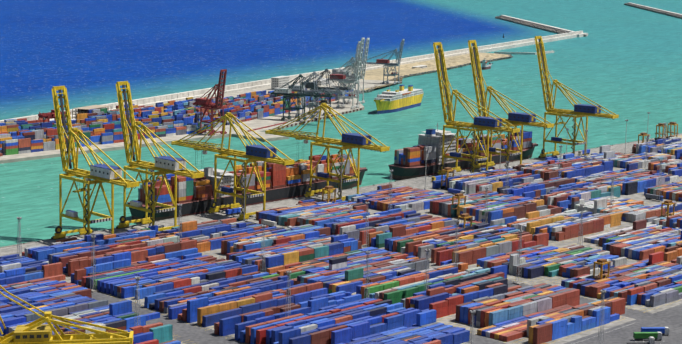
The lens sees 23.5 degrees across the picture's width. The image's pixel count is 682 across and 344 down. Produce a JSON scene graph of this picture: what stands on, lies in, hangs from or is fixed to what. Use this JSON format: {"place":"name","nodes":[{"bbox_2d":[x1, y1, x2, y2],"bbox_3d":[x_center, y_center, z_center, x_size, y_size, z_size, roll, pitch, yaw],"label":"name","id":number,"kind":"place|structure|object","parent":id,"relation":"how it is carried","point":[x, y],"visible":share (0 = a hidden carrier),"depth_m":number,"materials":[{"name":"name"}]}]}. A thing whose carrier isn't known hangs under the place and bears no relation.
{"place":"outdoors","nodes":[
{"label":"outdoors","id":0,"kind":"place"},
{"bbox_2d":[0,78,401,163],"bbox_3d":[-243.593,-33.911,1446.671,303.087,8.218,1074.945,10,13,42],"label":"pier ground","id":1,"kind":"structure","parent":0,"point":[263,122],"depth_m":1463.76,"materials":[{"name":"concrete"}]},
{"bbox_2d":[38,110,70,123],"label":"red rtg crane","id":2,"kind":"object","parent":1,"relation":"on","point":[49,115],"visible":0.5,"depth_m":1419.46,"materials":[{"name":"paint"}]},
{"bbox_2d":[72,105,108,118],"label":"building","id":3,"kind":"structure","parent":1,"relation":"on","point":[85,109],"depth_m":1501.81,"materials":[{"name":"paint"}]},
{"bbox_2d":[0,88,352,155],"bbox_3d":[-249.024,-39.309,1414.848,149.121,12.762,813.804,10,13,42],"label":"shipping containers","id":4,"kind":"object","parent":1,"relation":"on","point":[101,126],"visible":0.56,"depth_m":1447.38,"materials":[{"name":"metal"}]},
{"bbox_2d":[193,69,226,135],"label":"red crane","id":5,"kind":"object","parent":1,"relation":"on","point":[204,103],"visible":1,"depth_m":1430.92,"materials":[{"name":"paint"}]},
{"bbox_2d":[271,76,289,89],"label":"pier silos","id":6,"kind":"object","parent":1,"relation":"on","point":[278,81],"visible":0.88,"depth_m":1771.79,"materials":[{"name":"paint"}]},
{"bbox_2d":[271,74,334,121],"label":"gantry crane","id":7,"kind":"object","parent":1,"relation":"on","point":[285,92],"visible":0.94,"depth_m":1531.36,"materials":[{"name":"paint"}]},
{"bbox_2d":[247,108,361,131],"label":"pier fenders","id":8,"kind":"object","parent":1,"relation":"on","point":[295,123],"visible":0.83,"depth_m":1507.62,"materials":[{"name":"paint"}]},
{"bbox_2d":[288,71,344,118],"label":"gantry crane","id":9,"kind":"object","parent":1,"relation":"on","point":[295,88],"visible":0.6,"depth_m":1554.82,"materials":[{"name":"paint"}]},
{"bbox_2d":[312,78,333,85],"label":"pier office","id":10,"kind":"structure","parent":1,"relation":"on","point":[323,82],"depth_m":1824.91,"materials":[{"name":"paint"}]},
{"bbox_2d":[301,69,350,115],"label":"gantry crane","id":11,"kind":"object","parent":1,"relation":"on","point":[321,74],"visible":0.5,"depth_m":1576.78,"materials":[{"name":"paint"}]},
{"bbox_2d":[332,41,359,96],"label":"gantry crane","id":12,"kind":"object","parent":1,"relation":"on","point":[340,69],"visible":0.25,"depth_m":1713.12,"materials":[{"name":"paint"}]},
{"bbox_2d":[327,38,364,108],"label":"gantry crane","id":13,"kind":"object","parent":1,"relation":"on","point":[342,78],"visible":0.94,"depth_m":1628.82,"materials":[{"name":"paint"}]},
{"bbox_2d":[336,38,369,103],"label":"gantry crane","id":14,"kind":"object","parent":1,"relation":"on","point":[363,68],"visible":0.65,"depth_m":1665.38,"materials":[{"name":"paint"}]},
{"bbox_2d":[362,39,404,84],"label":"gantry crane","id":15,"kind":"object","parent":1,"relation":"on","point":[386,62],"visible":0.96,"depth_m":1851.24,"materials":[{"name":"paint"}]},
{"bbox_2d":[0,0,681,246],"bbox_3d":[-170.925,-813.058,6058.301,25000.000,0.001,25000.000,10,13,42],"label":"sea water","id":16,"kind":"structure","parent":0,"point":[622,61],"depth_m":2096.90,"materials":[{"name":"teal liquid"}]},
{"bbox_2d":[127,160,366,222],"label":"container ship","id":17,"kind":"object","parent":16,"relation":"on","point":[193,206],"visible":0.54,"depth_m":1102.04,"materials":[{"name":"paint"}]},
{"bbox_2d":[138,154,355,202],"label":"deck containers","id":18,"kind":"object","parent":17,"relation":"on","point":[201,187],"visible":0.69,"depth_m":1128.12,"materials":[{"name":"metal"}]},
{"bbox_2d":[0,31,582,122],"bbox_3d":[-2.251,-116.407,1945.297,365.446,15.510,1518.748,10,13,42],"label":"sea wall","id":19,"kind":"structure","parent":16,"relation":"in","point":[180,96],"depth_m":1870.28,"materials":[{"name":"concrete"}]},
{"bbox_2d":[374,85,423,113],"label":"ferry","id":20,"kind":"object","parent":16,"relation":"on","point":[400,99],"visible":1,"depth_m":1640.38,"materials":[{"name":"paint"}]},
{"bbox_2d":[388,123,537,179],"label":"container ship","id":21,"kind":"object","parent":16,"relation":"on","point":[432,137],"visible":0.58,"depth_m":1265.27,"materials":[{"name":"paint"}]},
{"bbox_2d":[394,130,531,165],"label":"deck containers","id":22,"kind":"object","parent":21,"relation":"on","point":[413,155],"visible":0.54,"depth_m":1282.12,"materials":[{"name":"multicoloured metal"}]},
{"bbox_2d":[481,58,492,69],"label":"workboat","id":23,"kind":"object","parent":16,"relation":"on","point":[484,66],"visible":0.98,"depth_m":2059.68,"materials":[{"name":"paint"}]},
{"bbox_2d":[495,3,681,36],"bbox_3d":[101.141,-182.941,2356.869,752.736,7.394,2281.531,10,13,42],"label":"breakwater rubble","id":24,"kind":"object","parent":16,"relation":"in","point":[536,26],"visible":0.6,"depth_m":2877.54,"materials":[{"name":"grey stone"}]},
{"bbox_2d":[494,2,681,54],"bbox_3d":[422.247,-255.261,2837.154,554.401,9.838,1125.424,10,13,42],"label":"breakwater","id":25,"kind":"object","parent":24,"relation":"on","point":[546,52],"visible":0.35,"depth_m":2636.11,"materials":[{"name":"concrete"}]},
{"bbox_2d":[0,134,681,343],"bbox_3d":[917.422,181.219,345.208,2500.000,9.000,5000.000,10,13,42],"label":"terminal ground","id":26,"kind":"structure","parent":0,"point":[418,184],"depth_m":1031.38,"materials":[{"name":"concrete"}]},
{"bbox_2d":[17,217,21,258],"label":"light mast","id":27,"kind":"object","parent":26,"relation":"on","point":[19,230],"visible":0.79,"depth_m":905.39,"materials":[{"name":"metal"}]},
{"bbox_2d":[0,285,132,343],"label":"gantry crane","id":28,"kind":"object","parent":26,"relation":"on","point":[37,331],"visible":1,"depth_m":617.47,"materials":[{"name":"paint"}]},
{"bbox_2d":[56,237,76,241],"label":"truck","id":29,"kind":"object","parent":26,"relation":"on","point":[68,239],"visible":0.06,"depth_m":973.70,"materials":[{"name":"paint"}]},
{"bbox_2d":[51,86,139,239],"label":"gantry crane","id":30,"kind":"object","parent":26,"relation":"on","point":[101,173],"visible":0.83,"depth_m":983.49,"materials":[{"name":"paint"}]},
{"bbox_2d":[116,81,204,230],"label":"gantry crane","id":31,"kind":"object","parent":26,"relation":"on","point":[162,165],"visible":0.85,"depth_m":1019.35,"materials":[{"name":"paint"}]},
{"bbox_2d":[177,204,181,241],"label":"light mast","id":32,"kind":"object","parent":26,"relation":"on","point":[179,224],"visible":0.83,"depth_m":954.27,"materials":[{"name":"metal"}]},
{"bbox_2d":[171,112,294,220],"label":"gantry crane","id":33,"kind":"object","parent":26,"relation":"on","point":[254,153],"visible":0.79,"depth_m":1072.82,"materials":[{"name":"paint"}]},
{"bbox_2d":[225,207,242,215],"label":"truck","id":34,"kind":"object","parent":26,"relation":"on","point":[229,212],"visible":0.94,"depth_m":1078.01,"materials":[{"name":"paint"}]},
{"bbox_2d":[243,177,246,220],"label":"light pole","id":35,"kind":"object","parent":26,"relation":"on","point":[244,178],"visible":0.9,"depth_m":1055.94,"materials":[{"name":"metal"}]},
{"bbox_2d":[260,225,265,271],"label":"light mast","id":36,"kind":"object","parent":26,"relation":"on","point":[263,229],"visible":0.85,"depth_m":899.08,"materials":[{"name":"metal"}]},
{"bbox_2d":[259,219,276,226],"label":"truck","id":37,"kind":"object","parent":26,"relation":"on","point":[269,223],"visible":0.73,"depth_m":1042.85,"materials":[{"name":"paint"}]},
{"bbox_2d":[285,270,291,315],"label":"light mast","id":38,"kind":"object","parent":26,"relation":"on","point":[288,272],"visible":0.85,"depth_m":791.96,"materials":[{"name":"metal"}]},
{"bbox_2d":[298,199,314,203],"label":"truck","id":39,"kind":"object","parent":26,"relation":"on","point":[310,200],"visible":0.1,"depth_m":1115.61,"materials":[{"name":"paint"}]},
{"bbox_2d":[265,103,389,200],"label":"gantry crane","id":40,"kind":"object","parent":26,"relation":"on","point":[350,141],"visible":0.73,"depth_m":1139.07,"materials":[{"name":"paint"}]},
{"bbox_2d":[321,186,337,202],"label":"straddle carrier","id":41,"kind":"object","parent":26,"relation":"on","point":[328,189],"visible":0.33,"depth_m":1104.89,"materials":[{"name":"paint"}]},
{"bbox_2d":[0,137,681,343],"bbox_3d":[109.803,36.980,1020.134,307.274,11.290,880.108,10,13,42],"label":"shipping containers","id":42,"kind":"object","parent":26,"relation":"on","point":[317,250],"visible":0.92,"depth_m":915.46,"materials":[{"name":"metal"}]},
{"bbox_2d":[0,133,681,247],"bbox_3d":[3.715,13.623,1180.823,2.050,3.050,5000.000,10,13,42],"label":"quay edge kerb","id":43,"kind":"structure","parent":26,"relation":"on","point":[320,194],"depth_m":1178.51,"materials":[{"name":"paint"}]},
{"bbox_2d":[1,134,681,343],"bbox_3d":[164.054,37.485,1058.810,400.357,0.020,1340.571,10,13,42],"label":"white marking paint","id":44,"kind":"object","parent":26,"relation":"on","point":[347,190],"visible":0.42,"depth_m":1072.38,"materials":[{"name":"white paint"}]},
{"bbox_2d":[340,162,343,199],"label":"light pole","id":45,"kind":"object","parent":26,"relation":"on","point":[341,163],"visible":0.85,"depth_m":1121.88,"materials":[{"name":"metal"}]},
{"bbox_2d":[363,202,369,247],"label":"light mast","id":46,"kind":"object","parent":26,"relation":"on","point":[366,225],"visible":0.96,"depth_m":975.28,"materials":[{"name":"metal"}]},
{"bbox_2d":[64,172,679,343],"bbox_3d":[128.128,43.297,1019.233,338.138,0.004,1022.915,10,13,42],"label":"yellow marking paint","id":47,"kind":"object","parent":26,"relation":"on","point":[469,265],"depth_m":906.54,"materials":[{"name":"yellow paint"}]},
{"bbox_2d":[377,184,391,189],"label":"truck","id":48,"kind":"object","parent":26,"relation":"on","point":[382,187],"visible":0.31,"depth_m":1180.58,"materials":[{"name":"paint"}]},
{"bbox_2d":[388,170,392,209],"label":"light mast","id":49,"kind":"object","parent":26,"relation":"on","point":[390,171],"visible":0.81,"depth_m":1091.39,"materials":[{"name":"metal"}]},
{"bbox_2d":[424,148,427,188],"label":"light pole","id":50,"kind":"object","parent":26,"relation":"on","point":[426,150],"visible":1,"depth_m":1189.16,"materials":[{"name":"metal"}]},
{"bbox_2d":[424,249,429,289],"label":"light mast","id":51,"kind":"object","parent":26,"relation":"on","point":[427,255],"visible":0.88,"depth_m":847.72,"materials":[{"name":"metal"}]},
{"bbox_2d":[431,175,445,180],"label":"truck","id":52,"kind":"object","parent":26,"relation":"on","point":[433,178],"visible":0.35,"depth_m":1224.30,"materials":[{"name":"paint"}]},
{"bbox_2d":[440,167,455,189],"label":"straddle carrier","id":53,"kind":"object","parent":26,"relation":"on","point":[448,169],"visible":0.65,"depth_m":1193.08,"materials":[{"name":"paint"}]},
{"bbox_2d":[448,188,464,194],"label":"truck","id":54,"kind":"object","parent":26,"relation":"on","point":[452,191],"visible":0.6,"depth_m":1171.24,"materials":[{"name":"paint"}]},
{"bbox_2d":[453,220,459,262],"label":"light mast","id":55,"kind":"object","parent":26,"relation":"on","point":[455,242],"visible":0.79,"depth_m":927.64,"materials":[{"name":"metal"}]},
{"bbox_2d":[451,193,467,217],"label":"straddle carrier","id":56,"kind":"object","parent":26,"relation":"on","point":[459,195],"visible":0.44,"depth_m":1088.39,"materials":[{"name":"paint"}]},
{"bbox_2d":[457,213,474,227],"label":"straddle carrier","id":57,"kind":"object","parent":26,"relation":"on","point":[464,216],"visible":0.38,"depth_m":1019.42,"materials":[{"name":"paint"}]},
{"bbox_2d":[433,42,519,174],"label":"gantry crane","id":58,"kind":"object","parent":26,"relation":"on","point":[483,123],"visible":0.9,"depth_m":1247.71,"materials":[{"name":"paint"}]},
{"bbox_2d":[483,187,488,222],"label":"light mast","id":59,"kind":"object","parent":26,"relation":"on","point":[486,193],"visible":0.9,"depth_m":1035.08,"materials":[{"name":"metal"}]},
{"bbox_2d":[481,167,494,170],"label":"truck","id":60,"kind":"object","parent":26,"relation":"on","point":[489,168],"visible":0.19,"depth_m":1269.51,"materials":[{"name":"paint"}]},
{"bbox_2d":[504,161,509,194],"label":"light mast","id":61,"kind":"object","parent":26,"relation":"on","point":[507,162],"visible":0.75,"depth_m":1138.78,"materials":[{"name":"metal"}]},
{"bbox_2d":[468,40,553,168],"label":"gantry crane","id":62,"kind":"object","parent":26,"relation":"on","point":[515,119],"visible":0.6,"depth_m":1278.80,"materials":[{"name":"paint"}]},
{"bbox_2d":[548,205,566,212],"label":"truck","id":63,"kind":"object","parent":26,"relation":"on","point":[562,208],"visible":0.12,"depth_m":1113.15,"materials":[{"name":"paint"}]},
{"bbox_2d":[558,145,562,175],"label":"light mast","id":64,"kind":"object","parent":26,"relation":"on","point":[560,157],"visible":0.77,"depth_m":1216.93,"materials":[{"name":"metal"}]},
{"bbox_2d":[535,36,618,157],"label":"gantry crane","id":65,"kind":"object","parent":26,"relation":"on","point":[583,110],"visible":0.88,"depth_m":1342.52,"materials":[{"name":"paint"}]},
{"bbox_2d":[578,204,583,245],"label":"light mast","id":66,"kind":"object","parent":26,"relation":"on","point":[581,214],"visible":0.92,"depth_m":985.45,"materials":[{"name":"metal"}]},
{"bbox_2d":[578,149,589,154],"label":"truck","id":67,"kind":"object","parent":26,"relation":"on","point":[580,152],"visible":0.9,"depth_m":1369.41,"materials":[{"name":"paint"}]},
{"bbox_2d":[584,130,587,159],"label":"light mast","id":68,"kind":"object","parent":26,"relation":"on","point":[586,143],"visible":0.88,"depth_m":1305.30,"materials":[{"name":"metal"}]},
{"bbox_2d":[593,258,612,279],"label":"straddle carrier","id":69,"kind":"object","parent":26,"relation":"on","point":[601,262],"visible":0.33,"depth_m":900.20,"materials":[{"name":"paint"}]},
{"bbox_2d":[609,177,614,212],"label":"light mast","id":70,"kind":"object","parent":26,"relation":"on","point":[612,188],"visible":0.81,"depth_m":1081.47,"materials":[{"name":"metal"}]},
{"bbox_2d":[638,132,649,143],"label":"straddle carrier","id":71,"kind":"object","parent":26,"relation":"on","point":[643,134],"visible":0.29,"depth_m":1398.48,"materials":[{"name":"paint"}]},
{"bbox_2d":[644,137,648,167],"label":"light mast","id":72,"kind":"object","parent":26,"relation":"on","point":[646,157],"visible":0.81,"depth_m":1271.64,"materials":[{"name":"metal"}]},
{"bbox_2d":[645,193,662,200],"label":"truck","id":73,"kind":"object","parent":26,"relation":"on","point":[651,196],"visible":0.81,"depth_m":1169.24,"materials":[{"name":"paint"}]},
{"bbox_2d":[655,159,662,201],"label":"light mast","id":74,"kind":"object","parent":26,"relation":"on","point":[660,168],"visible":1,"depth_m":1163.43,"materials":[{"name":"metal"}]},
{"bbox_2d":[662,123,666,151],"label":"light mast","id":75,"kind":"object","parent":26,"relation":"on","point":[663,145],"visible":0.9,"depth_m":1356.75,"materials":[{"name":"metal"}]},
{"bbox_2d":[661,200,676,216],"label":"straddle carrier","id":76,"kind":"object","parent":26,"relation":"on","point":[668,203],"visible":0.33,"depth_m":1083.22,"materials":[{"name":"paint"}]},
{"bbox_2d":[89,280,681,343],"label":"pavement","id":77,"kind":"structure","parent":0,"point":[186,332],"depth_m":806.76,"materials":[{"name":"grey concrete"}]},
{"bbox_2d":[90,235,98,292],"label":"light mast","id":78,"kind":"object","parent":77,"relation":"on","point":[93,290],"visible":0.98,"depth_m":862.59,"materials":[{"name":"metal"}]},
{"bbox_2d":[364,251,370,297],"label":"light mast","id":79,"kind":"object","parent":77,"relation":"on","point":[367,252],"visible":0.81,"depth_m":840.16,"materials":[{"name":"metal"}]},
{"bbox_2d":[513,230,523,284],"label":"light mast","id":80,"kind":"object","parent":77,"relation":"on","point":[520,232],"visible":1,"depth_m":902.41,"materials":[{"name":"metal"}]},
{"bbox_2d":[597,288,605,343],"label":"light mast","id":81,"kind":"object","parent":77,"relation":"on","point":[603,291],"visible":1,"depth_m":768.18,"materials":[{"name":"metal"}]},
{"bbox_2d":[626,337,654,343],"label":"truck","id":82,"kind":"object","parent":77,"relation":"on","point":[651,340],"visible":1,"depth_m":785.18,"materials":[{"name":"paint"}]},
{"bbox_2d":[633,332,661,340],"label":"truck","id":83,"kind":"object","parent":77,"relation":"on","point":[639,336],"visible":0.9,"depth_m":793.90,"materials":[{"name":"paint"}]},
{"bbox_2d":[641,327,669,335],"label":"truck","id":84,"kind":"object","parent":77,"relation":"on","point":[664,330],"visible":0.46,"depth_m":803.50,"materials":[{"name":"paint"}]},
{"bbox_2d":[325,52,508,92],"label":"sand ground","id":85,"kind":"structure","parent":0,"point":[403,70],"depth_m":2033.79,"materials":[{"name":"beige sand"}]},
{"bbox_2d":[412,65,426,68],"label":"sand huts","id":86,"kind":"object","parent":85,"relation":"on","point":[422,66],"visible":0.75,"depth_m":2029.18,"materials":[{"name":"paint"}]},
{"bbox_2d":[361,53,512,92],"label":"sand rock edge","id":87,"kind":"object","parent":85,"relation":"on","point":[451,67],"visible":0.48,"depth_m":2015.05,"materials":[{"name":"beige stone"}]},
{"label":"sand patch","id":88,"kind":"object","parent":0,"visible":0},
{"bbox_2d":[654,123,667,139],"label":"straddle carrier","id":89,"kind":"object","parent":88,"relation":"on","point":[659,125],"visible":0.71,"depth_m":1461.35,"materials":[{"name":"paint"}]},
{"bbox_2d":[666,122,678,138],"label":"straddle carrier","id":90,"kind":"object","parent":88,"relation":"on","point":[671,124],"visible":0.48,"depth_m":1471.95,"materials":[{"name":"paint"}]},
{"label":"concrete pavement pad","id":91,"kind":"structure","parent":0,"visible":0},
{"bbox_2d":[134,277,140,326],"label":"light mast","id":92,"kind":"object","parent":91,"relation":"on","point":[137,279],"visible":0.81,"depth_m":771.60,"materials":[{"name":"metal"}]},
{"bbox_2d":[469,310,475,342],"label":"light mast","id":93,"kind":"object","parent":91,"relation":"on","point":[472,312],"visible":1,"depth_m":724.00,"materials":[{"name":"metal"}]}
]}

